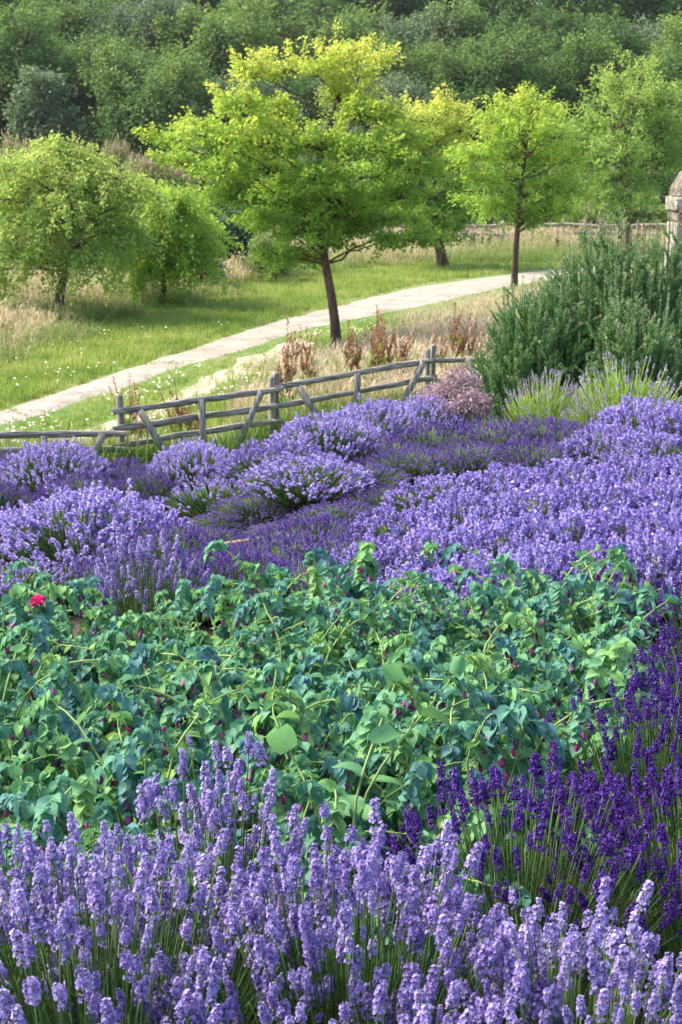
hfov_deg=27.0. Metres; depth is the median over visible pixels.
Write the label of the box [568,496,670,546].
lavender bush
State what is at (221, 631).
honeywort plant
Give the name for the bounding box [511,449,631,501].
lavender bush
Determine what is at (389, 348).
dock plant
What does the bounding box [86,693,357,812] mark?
honeywort plant
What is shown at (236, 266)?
tall dry grass
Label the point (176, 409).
dock plant
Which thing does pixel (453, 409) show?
flower globe
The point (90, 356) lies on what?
short grass
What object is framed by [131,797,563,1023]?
lavender bush
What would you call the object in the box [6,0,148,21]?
broadleaf tree
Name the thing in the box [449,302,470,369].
dock plant
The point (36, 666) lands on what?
honeywort plant
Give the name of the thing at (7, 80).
broadleaf tree
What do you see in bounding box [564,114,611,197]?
shrub
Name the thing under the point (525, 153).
slim tree
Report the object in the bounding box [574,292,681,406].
rosemary bush
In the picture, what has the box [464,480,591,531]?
lavender bush
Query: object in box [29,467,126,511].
lavender bush
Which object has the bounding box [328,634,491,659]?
honeywort plant
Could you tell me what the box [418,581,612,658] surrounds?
honeywort plant
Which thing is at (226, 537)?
lavender bush
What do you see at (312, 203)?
golden tree
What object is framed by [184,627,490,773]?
honeywort plant
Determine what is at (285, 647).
honeywort plant
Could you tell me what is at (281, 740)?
honeywort plant
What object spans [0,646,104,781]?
honeywort plant
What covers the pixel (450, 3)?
broadleaf tree
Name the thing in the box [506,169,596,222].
shrub
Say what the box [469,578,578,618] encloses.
honeywort plant
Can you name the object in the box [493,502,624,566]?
lavender bush
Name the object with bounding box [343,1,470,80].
broadleaf tree
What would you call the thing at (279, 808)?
honeywort plant
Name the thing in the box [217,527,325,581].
lavender bush
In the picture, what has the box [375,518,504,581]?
lavender bush
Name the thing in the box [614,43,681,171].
broadleaf tree
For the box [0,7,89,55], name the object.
broadleaf tree
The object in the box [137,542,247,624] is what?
lavender bush
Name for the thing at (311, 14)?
broadleaf tree
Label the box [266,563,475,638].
honeywort plant
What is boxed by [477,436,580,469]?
lavender bush
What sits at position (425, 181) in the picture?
shrub
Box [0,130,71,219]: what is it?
shrub
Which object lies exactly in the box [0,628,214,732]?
honeywort plant
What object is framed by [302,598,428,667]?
honeywort plant
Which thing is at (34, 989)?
lavender bush
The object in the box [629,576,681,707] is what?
lavender bush
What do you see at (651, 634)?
honeywort plant
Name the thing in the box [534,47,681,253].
pale tree
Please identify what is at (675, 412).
lavender bush
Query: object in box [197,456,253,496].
lavender bush
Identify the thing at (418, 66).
broadleaf tree
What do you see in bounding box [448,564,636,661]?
honeywort plant
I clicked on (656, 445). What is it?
lavender bush
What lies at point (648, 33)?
broadleaf tree
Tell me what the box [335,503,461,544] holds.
lavender bush
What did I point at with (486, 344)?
dock plant
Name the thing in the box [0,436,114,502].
lavender bush
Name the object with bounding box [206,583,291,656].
honeywort plant
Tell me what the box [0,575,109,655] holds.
honeywort plant
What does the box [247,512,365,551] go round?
lavender bush
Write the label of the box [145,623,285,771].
honeywort plant
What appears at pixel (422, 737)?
honeywort plant
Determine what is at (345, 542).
lavender bush
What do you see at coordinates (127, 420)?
dock plant
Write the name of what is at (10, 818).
honeywort plant
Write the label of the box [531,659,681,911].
lavender bush
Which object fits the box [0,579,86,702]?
honeywort plant
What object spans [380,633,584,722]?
honeywort plant
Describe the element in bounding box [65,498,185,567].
lavender bush
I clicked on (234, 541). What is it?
timber edging
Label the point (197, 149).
shrub
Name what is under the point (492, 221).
shrub
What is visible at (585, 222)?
flower spike
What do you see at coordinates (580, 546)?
lavender bush
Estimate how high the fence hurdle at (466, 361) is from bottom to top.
1.377 m
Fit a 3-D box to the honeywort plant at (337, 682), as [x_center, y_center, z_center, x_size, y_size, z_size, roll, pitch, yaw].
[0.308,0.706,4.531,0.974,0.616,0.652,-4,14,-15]
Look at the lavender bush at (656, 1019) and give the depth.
2.36 m
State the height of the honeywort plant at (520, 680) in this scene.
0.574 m
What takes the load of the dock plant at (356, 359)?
on the ground at (206, 627)
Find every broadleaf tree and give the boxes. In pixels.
[0,0,28,23]
[0,0,90,147]
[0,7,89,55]
[0,32,54,151]
[0,62,102,220]
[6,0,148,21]
[7,0,150,58]
[26,21,171,156]
[65,35,250,182]
[77,0,207,164]
[97,0,225,30]
[145,0,293,111]
[171,69,308,168]
[177,0,228,36]
[192,0,360,157]
[216,0,379,25]
[229,45,341,159]
[262,0,411,87]
[291,119,383,186]
[308,60,442,160]
[321,0,461,26]
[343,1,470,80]
[362,32,519,193]
[380,141,459,190]
[398,0,509,172]
[404,0,465,52]
[419,23,614,182]
[448,0,591,152]
[452,0,598,141]
[520,25,663,166]
[530,0,661,30]
[535,2,661,87]
[576,0,681,37]
[600,38,681,207]
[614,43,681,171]
[623,13,678,171]
[642,4,681,66]
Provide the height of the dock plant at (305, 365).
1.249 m
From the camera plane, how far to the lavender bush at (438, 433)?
12.24 m
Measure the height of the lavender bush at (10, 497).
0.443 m
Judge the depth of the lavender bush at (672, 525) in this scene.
7.57 m
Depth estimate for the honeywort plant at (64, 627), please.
5.74 m
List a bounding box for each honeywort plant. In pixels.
[0,558,165,667]
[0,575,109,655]
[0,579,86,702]
[0,615,144,817]
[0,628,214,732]
[0,635,103,699]
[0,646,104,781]
[0,648,142,785]
[0,653,217,775]
[0,672,167,822]
[0,702,320,844]
[0,762,195,924]
[0,775,189,992]
[1,770,332,1003]
[3,634,170,719]
[8,684,216,828]
[13,676,287,896]
[21,588,226,685]
[28,631,310,776]
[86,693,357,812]
[88,756,441,991]
[91,612,309,712]
[97,641,380,870]
[109,563,294,685]
[109,613,341,695]
[117,560,355,711]
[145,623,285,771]
[167,688,515,929]
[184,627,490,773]
[191,767,538,990]
[203,539,290,656]
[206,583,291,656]
[209,587,426,712]
[220,575,421,682]
[222,578,441,712]
[225,592,404,711]
[226,687,538,864]
[233,710,486,851]
[252,660,423,979]
[264,616,499,751]
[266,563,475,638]
[289,684,553,897]
[290,569,457,638]
[302,541,379,629]
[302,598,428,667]
[303,612,588,764]
[306,571,469,648]
[306,684,572,789]
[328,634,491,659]
[331,651,499,904]
[339,652,668,900]
[344,595,556,661]
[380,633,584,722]
[382,657,578,764]
[407,609,534,707]
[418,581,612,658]
[420,542,629,649]
[431,688,646,843]
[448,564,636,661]
[449,700,567,940]
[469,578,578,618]
[470,646,678,760]
[499,685,678,817]
[504,597,675,671]
[527,550,680,631]
[538,592,681,762]
[539,560,681,641]
[539,603,681,676]
[584,636,647,806]
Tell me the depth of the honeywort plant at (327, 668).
5.11 m
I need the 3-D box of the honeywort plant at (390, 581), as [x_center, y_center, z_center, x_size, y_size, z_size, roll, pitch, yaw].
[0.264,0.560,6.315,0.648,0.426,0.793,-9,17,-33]
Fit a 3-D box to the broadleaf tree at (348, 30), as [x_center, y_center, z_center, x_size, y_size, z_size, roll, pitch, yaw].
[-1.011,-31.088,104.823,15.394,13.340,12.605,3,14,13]
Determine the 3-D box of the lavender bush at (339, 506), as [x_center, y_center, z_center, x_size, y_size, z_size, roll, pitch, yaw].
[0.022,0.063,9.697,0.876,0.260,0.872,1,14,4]
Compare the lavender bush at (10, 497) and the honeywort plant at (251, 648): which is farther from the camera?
the lavender bush at (10, 497)
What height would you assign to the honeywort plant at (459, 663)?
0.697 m
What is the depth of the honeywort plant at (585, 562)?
6.17 m
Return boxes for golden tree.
[131,20,456,350]
[366,82,494,266]
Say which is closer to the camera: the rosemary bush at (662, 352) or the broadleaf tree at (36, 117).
the rosemary bush at (662, 352)
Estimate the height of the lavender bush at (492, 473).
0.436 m
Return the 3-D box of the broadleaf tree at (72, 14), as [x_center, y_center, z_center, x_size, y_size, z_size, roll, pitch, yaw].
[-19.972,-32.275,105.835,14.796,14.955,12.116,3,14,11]
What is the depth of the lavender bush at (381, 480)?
10.82 m
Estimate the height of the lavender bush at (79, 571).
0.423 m
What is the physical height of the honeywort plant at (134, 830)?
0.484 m
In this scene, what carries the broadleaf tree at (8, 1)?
on the ground at (206, 627)
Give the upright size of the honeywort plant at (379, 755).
0.595 m
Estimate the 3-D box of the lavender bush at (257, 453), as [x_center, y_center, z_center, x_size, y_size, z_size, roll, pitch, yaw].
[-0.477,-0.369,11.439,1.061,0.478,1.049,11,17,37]
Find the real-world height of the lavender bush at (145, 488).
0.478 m
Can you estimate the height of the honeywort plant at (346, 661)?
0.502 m
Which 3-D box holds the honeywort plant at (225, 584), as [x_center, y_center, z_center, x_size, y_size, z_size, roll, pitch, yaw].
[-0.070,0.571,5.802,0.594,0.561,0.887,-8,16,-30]
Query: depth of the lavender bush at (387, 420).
12.65 m
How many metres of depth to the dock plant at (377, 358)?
19.80 m
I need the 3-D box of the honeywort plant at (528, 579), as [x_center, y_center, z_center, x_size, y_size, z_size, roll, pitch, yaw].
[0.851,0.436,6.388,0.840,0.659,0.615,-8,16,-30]
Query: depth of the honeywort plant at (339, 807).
3.54 m
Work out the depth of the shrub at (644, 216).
66.13 m
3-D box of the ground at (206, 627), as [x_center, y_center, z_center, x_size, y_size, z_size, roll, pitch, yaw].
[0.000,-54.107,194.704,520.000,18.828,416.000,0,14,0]
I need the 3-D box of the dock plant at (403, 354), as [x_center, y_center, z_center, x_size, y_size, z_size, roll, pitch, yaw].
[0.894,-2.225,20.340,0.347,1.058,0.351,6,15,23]
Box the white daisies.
[0,319,375,441]
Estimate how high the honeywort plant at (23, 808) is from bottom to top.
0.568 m
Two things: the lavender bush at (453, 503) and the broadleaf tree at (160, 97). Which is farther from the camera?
the broadleaf tree at (160, 97)
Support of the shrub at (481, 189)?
on the ground at (206, 627)
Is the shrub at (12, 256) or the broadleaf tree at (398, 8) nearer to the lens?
the shrub at (12, 256)
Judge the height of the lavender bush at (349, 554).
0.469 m
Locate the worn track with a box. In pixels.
[67,339,314,439]
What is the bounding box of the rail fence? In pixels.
[264,219,666,241]
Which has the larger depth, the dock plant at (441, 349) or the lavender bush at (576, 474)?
the dock plant at (441, 349)
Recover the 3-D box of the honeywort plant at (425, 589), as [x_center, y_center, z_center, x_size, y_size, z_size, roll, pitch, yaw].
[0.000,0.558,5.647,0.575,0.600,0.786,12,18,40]
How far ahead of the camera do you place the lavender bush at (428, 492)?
9.84 m
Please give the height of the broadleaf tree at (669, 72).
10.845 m
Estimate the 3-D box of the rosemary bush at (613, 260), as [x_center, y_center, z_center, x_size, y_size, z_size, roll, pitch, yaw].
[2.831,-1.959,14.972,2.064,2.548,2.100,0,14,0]
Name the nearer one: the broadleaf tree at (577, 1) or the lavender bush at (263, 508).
the lavender bush at (263, 508)
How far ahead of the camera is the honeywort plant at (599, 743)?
4.39 m
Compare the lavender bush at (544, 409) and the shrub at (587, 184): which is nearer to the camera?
the lavender bush at (544, 409)
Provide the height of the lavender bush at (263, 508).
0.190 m
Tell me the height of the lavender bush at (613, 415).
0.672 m
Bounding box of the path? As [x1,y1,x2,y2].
[0,266,603,425]
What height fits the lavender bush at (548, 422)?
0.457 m
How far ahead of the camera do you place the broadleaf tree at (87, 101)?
91.46 m
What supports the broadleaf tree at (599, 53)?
on the ground at (206, 627)
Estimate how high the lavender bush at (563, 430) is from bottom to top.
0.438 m
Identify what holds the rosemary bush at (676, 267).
on the ground at (206, 627)
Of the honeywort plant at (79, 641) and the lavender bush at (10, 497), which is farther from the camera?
the lavender bush at (10, 497)
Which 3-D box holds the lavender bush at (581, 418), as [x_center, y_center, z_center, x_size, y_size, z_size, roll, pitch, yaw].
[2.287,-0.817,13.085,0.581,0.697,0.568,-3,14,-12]
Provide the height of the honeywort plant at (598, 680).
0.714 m
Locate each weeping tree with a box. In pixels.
[0,130,187,313]
[78,172,256,310]
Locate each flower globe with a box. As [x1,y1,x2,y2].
[417,380,455,411]
[429,398,468,427]
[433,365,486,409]
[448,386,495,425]
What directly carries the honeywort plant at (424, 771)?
on the ground at (206, 627)
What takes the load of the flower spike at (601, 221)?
on the ground at (206, 627)
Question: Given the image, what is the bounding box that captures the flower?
[30,594,55,662]
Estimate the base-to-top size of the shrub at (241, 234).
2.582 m
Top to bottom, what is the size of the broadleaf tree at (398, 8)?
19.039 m
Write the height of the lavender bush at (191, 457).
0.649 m
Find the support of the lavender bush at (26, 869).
on the ground at (206, 627)
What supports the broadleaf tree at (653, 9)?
on the ground at (206, 627)
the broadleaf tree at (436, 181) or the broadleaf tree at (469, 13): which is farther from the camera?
the broadleaf tree at (469, 13)
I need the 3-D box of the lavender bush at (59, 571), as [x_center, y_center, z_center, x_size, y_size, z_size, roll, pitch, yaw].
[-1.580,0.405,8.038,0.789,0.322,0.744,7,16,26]
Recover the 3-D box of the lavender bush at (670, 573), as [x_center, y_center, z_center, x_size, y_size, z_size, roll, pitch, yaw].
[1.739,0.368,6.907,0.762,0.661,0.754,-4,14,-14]
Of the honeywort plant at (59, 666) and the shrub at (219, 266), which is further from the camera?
the shrub at (219, 266)
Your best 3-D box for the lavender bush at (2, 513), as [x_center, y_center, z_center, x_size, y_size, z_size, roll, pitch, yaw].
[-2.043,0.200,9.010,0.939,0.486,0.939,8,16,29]
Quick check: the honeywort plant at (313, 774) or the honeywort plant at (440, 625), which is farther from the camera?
the honeywort plant at (440, 625)
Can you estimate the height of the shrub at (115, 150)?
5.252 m
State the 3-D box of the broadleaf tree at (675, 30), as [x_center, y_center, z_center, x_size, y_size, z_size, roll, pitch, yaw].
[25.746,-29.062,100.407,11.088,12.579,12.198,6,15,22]
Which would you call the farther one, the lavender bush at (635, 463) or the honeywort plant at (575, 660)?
the lavender bush at (635, 463)
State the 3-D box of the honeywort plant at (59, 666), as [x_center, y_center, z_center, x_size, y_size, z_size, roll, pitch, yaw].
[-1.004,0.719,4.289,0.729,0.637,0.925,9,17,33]
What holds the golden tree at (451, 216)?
on the ground at (206, 627)
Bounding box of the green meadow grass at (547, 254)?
[0,219,665,362]
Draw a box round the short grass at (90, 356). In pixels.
[0,247,602,445]
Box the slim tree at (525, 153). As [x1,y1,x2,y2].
[437,80,598,289]
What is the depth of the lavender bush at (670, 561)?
6.79 m
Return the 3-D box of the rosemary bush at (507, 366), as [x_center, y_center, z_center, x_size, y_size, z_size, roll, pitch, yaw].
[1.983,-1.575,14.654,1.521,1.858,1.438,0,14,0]
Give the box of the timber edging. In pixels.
[224,537,259,548]
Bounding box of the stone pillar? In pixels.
[663,171,681,323]
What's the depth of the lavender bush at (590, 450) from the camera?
11.42 m
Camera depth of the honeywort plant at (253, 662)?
5.13 m
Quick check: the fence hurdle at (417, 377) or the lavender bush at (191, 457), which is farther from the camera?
the fence hurdle at (417, 377)
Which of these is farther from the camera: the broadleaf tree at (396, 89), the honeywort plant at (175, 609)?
the broadleaf tree at (396, 89)
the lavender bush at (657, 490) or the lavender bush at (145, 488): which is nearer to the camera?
the lavender bush at (657, 490)
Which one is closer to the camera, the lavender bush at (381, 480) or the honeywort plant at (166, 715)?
the honeywort plant at (166, 715)
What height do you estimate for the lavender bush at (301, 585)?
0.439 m
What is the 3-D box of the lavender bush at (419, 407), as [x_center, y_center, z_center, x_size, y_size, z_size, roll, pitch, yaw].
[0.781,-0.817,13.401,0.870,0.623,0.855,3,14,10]
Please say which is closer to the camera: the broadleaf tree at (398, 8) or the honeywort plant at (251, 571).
the honeywort plant at (251, 571)
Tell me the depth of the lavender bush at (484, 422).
13.35 m
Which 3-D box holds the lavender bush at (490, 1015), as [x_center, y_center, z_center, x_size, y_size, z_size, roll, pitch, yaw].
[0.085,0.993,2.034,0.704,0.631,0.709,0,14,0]
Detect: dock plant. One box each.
[108,372,139,439]
[132,414,148,446]
[156,382,185,440]
[175,395,198,440]
[275,313,302,413]
[297,324,318,394]
[338,319,366,391]
[363,306,392,385]
[367,305,397,382]
[392,320,415,378]
[431,320,455,372]
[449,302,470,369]
[467,311,486,366]
[483,329,492,364]
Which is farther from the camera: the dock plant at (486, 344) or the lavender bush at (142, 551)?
the dock plant at (486, 344)
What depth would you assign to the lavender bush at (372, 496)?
10.17 m
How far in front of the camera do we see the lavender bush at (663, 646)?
4.64 m
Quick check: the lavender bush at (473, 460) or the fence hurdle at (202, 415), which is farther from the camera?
the fence hurdle at (202, 415)
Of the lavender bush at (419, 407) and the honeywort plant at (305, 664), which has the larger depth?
the lavender bush at (419, 407)
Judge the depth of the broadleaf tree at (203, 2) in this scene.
122.86 m
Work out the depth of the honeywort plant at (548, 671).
4.54 m
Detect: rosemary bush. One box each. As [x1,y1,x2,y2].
[461,268,598,424]
[516,236,608,400]
[518,203,681,406]
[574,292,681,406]
[586,201,681,385]
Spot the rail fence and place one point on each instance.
(564, 224)
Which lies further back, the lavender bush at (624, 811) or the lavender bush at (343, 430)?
the lavender bush at (343, 430)
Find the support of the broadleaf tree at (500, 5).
on the ground at (206, 627)
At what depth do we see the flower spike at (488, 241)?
57.93 m
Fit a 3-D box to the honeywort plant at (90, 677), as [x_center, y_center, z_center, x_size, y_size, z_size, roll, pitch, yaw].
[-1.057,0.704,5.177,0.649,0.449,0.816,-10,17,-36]
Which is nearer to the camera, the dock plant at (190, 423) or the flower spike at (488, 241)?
the dock plant at (190, 423)
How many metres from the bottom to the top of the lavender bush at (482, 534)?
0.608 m
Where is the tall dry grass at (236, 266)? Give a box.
[0,215,666,364]
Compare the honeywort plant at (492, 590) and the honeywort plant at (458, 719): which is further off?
the honeywort plant at (492, 590)
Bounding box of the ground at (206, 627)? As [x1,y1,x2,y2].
[0,133,681,1023]
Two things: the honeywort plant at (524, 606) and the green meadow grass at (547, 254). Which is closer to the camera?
the honeywort plant at (524, 606)
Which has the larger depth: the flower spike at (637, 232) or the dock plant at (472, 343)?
the flower spike at (637, 232)
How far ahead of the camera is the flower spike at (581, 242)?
56.97 m
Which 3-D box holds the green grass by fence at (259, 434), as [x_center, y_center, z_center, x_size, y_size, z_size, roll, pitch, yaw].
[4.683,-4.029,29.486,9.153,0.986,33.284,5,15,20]
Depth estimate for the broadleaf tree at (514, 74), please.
86.33 m
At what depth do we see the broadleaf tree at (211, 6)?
123.95 m
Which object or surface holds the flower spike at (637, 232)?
on the ground at (206, 627)
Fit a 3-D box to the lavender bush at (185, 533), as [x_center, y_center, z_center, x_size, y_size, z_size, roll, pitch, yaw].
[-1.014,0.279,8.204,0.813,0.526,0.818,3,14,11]
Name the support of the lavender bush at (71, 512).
on the ground at (206, 627)
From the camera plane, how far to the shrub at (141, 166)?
59.29 m
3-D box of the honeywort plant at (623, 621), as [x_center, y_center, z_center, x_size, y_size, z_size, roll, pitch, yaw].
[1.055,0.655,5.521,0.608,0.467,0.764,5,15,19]
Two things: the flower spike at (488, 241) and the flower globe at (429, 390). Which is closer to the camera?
the flower globe at (429, 390)
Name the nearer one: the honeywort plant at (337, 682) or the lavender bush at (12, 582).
the honeywort plant at (337, 682)
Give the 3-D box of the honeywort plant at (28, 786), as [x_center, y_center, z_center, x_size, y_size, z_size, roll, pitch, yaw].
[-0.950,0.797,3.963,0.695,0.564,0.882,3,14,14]
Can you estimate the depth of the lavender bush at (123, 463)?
12.65 m
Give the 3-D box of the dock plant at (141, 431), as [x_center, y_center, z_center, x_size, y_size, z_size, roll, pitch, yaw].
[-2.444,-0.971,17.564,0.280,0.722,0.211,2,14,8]
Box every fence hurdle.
[0,430,128,469]
[111,376,283,456]
[270,348,437,430]
[430,344,490,408]
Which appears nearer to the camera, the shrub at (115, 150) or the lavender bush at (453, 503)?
the lavender bush at (453, 503)
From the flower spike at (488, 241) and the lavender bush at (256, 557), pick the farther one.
the flower spike at (488, 241)
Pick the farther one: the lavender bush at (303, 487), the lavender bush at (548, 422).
the lavender bush at (548, 422)
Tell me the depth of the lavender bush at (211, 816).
2.76 m
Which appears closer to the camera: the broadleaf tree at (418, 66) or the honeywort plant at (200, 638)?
the honeywort plant at (200, 638)
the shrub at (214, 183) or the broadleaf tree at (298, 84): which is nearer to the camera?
the shrub at (214, 183)
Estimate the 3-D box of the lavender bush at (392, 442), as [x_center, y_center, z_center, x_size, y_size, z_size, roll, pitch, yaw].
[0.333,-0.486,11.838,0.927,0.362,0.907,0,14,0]
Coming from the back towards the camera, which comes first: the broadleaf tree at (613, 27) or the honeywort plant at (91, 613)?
the broadleaf tree at (613, 27)
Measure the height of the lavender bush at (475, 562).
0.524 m
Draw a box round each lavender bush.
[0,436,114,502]
[0,453,33,499]
[0,478,196,577]
[0,480,41,514]
[0,501,63,580]
[0,553,108,614]
[0,558,67,612]
[0,812,333,1023]
[0,822,133,1023]
[11,976,169,1023]
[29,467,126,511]
[62,544,170,616]
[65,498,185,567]
[89,527,210,648]
[93,456,149,489]
[97,731,339,1023]
[101,514,228,605]
[108,464,183,512]
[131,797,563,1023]
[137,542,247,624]
[144,435,231,508]
[161,476,260,522]
[178,523,245,544]
[182,541,303,625]
[188,512,275,535]
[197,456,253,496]
[207,493,305,523]
[214,434,342,490]
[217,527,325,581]
[234,451,376,510]
[237,547,363,602]
[240,519,308,538]
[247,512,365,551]
[267,409,386,470]
[281,499,400,535]
[287,528,388,582]
[316,533,450,598]
[318,461,411,491]
[324,393,429,446]
[330,429,426,475]
[332,483,421,517]
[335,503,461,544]
[341,962,517,1023]
[362,442,470,482]
[366,559,499,637]
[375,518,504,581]
[378,740,681,1023]
[380,468,498,519]
[383,876,681,1023]
[389,417,485,452]
[391,392,469,439]
[401,488,530,541]
[408,543,527,638]
[417,440,522,477]
[428,507,565,569]
[449,416,540,455]
[451,461,573,503]
[452,408,503,440]
[460,537,612,612]
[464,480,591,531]
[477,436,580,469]
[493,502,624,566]
[496,413,576,456]
[498,366,586,431]
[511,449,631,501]
[531,532,661,629]
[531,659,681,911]
[537,471,652,527]
[538,418,604,463]
[538,751,681,1022]
[558,422,649,468]
[559,351,681,424]
[560,386,612,428]
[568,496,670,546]
[582,525,681,653]
[585,452,681,490]
[587,392,681,439]
[597,426,681,476]
[603,468,681,518]
[610,502,681,558]
[618,625,681,766]
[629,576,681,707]
[630,402,681,450]
[634,452,681,494]
[639,532,681,649]
[641,991,681,1023]
[660,486,681,513]
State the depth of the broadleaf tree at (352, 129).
78.92 m
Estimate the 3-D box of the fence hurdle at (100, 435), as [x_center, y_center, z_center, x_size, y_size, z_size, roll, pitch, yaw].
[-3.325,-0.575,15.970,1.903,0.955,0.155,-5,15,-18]
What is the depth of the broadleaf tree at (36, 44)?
85.82 m
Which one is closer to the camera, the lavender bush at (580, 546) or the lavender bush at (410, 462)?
the lavender bush at (580, 546)
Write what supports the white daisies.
on the ground at (206, 627)
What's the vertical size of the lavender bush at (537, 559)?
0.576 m
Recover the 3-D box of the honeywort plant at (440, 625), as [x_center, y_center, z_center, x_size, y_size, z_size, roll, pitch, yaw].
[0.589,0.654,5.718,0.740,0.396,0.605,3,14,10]
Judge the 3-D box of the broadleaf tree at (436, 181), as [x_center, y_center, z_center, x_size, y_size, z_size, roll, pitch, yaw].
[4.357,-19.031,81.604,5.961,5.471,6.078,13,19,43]
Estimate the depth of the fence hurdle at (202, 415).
16.73 m
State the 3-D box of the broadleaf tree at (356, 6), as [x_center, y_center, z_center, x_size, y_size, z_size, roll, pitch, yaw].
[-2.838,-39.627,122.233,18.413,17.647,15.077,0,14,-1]
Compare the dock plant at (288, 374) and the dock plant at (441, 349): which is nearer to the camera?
the dock plant at (288, 374)
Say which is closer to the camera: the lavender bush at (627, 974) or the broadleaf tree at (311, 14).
the lavender bush at (627, 974)
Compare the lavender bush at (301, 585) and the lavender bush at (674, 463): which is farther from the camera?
the lavender bush at (674, 463)
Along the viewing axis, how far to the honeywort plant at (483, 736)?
3.44 m
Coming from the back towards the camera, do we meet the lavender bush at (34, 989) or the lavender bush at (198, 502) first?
the lavender bush at (198, 502)
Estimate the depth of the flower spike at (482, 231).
57.96 m
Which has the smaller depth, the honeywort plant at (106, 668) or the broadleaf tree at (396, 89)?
the honeywort plant at (106, 668)
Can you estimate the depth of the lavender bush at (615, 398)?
13.26 m
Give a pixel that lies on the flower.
(38, 600)
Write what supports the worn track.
on the ground at (206, 627)
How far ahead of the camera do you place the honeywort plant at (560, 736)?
4.20 m
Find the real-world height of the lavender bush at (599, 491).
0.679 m
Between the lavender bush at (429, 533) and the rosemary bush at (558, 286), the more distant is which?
the rosemary bush at (558, 286)
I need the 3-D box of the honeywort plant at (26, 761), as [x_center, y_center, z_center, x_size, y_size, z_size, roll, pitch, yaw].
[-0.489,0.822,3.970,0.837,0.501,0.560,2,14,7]
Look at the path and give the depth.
30.66 m
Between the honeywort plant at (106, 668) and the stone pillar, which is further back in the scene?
the stone pillar
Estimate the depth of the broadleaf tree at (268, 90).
84.15 m
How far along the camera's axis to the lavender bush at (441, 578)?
6.86 m
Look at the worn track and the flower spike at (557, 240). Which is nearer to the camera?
the worn track
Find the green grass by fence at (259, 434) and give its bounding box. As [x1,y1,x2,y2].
[0,278,625,469]
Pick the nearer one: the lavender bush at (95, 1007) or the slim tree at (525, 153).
the lavender bush at (95, 1007)
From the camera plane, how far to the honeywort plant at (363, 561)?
5.91 m
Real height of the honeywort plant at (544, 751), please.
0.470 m
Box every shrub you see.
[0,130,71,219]
[0,241,58,271]
[95,132,147,181]
[118,148,215,229]
[162,142,222,217]
[166,254,229,281]
[201,154,292,230]
[203,203,267,261]
[242,231,301,278]
[325,158,377,218]
[379,177,442,213]
[443,161,536,219]
[475,211,522,231]
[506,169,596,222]
[558,199,631,230]
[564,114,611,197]
[603,199,668,231]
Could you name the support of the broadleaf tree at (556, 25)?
on the ground at (206, 627)
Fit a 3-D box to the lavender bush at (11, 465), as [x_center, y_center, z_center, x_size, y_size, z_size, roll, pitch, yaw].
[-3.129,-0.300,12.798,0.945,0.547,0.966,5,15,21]
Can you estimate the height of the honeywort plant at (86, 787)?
0.608 m
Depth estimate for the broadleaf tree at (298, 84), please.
88.40 m
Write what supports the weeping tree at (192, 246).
on the ground at (206, 627)
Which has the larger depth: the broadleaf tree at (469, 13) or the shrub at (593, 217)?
the broadleaf tree at (469, 13)
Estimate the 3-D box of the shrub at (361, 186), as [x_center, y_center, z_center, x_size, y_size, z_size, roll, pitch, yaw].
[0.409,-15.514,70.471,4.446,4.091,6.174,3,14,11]
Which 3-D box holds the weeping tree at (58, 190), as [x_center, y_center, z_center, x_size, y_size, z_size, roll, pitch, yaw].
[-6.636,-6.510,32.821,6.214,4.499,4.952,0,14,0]
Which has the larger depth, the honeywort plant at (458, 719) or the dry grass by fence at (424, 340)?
the dry grass by fence at (424, 340)
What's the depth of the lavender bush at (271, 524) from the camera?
9.79 m
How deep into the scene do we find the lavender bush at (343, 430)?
11.86 m
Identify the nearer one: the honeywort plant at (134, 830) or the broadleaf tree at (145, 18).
the honeywort plant at (134, 830)
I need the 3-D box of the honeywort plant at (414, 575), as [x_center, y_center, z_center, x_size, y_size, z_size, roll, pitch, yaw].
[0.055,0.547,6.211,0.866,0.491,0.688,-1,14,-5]
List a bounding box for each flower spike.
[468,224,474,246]
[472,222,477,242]
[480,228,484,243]
[486,224,493,244]
[553,228,560,248]
[577,219,585,250]
[581,217,588,242]
[595,217,605,239]
[633,220,640,245]
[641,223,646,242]
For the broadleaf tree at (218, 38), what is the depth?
97.44 m
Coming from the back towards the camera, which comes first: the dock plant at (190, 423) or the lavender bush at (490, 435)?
the dock plant at (190, 423)
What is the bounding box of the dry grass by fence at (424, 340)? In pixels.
[1,268,665,457]
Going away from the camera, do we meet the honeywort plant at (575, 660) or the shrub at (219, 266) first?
the honeywort plant at (575, 660)
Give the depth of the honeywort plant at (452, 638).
5.84 m
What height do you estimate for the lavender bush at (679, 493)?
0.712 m
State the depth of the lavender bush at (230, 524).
10.29 m
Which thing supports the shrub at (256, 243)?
on the ground at (206, 627)
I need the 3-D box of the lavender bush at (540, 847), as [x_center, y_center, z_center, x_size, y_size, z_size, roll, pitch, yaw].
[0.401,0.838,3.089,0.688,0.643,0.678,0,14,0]

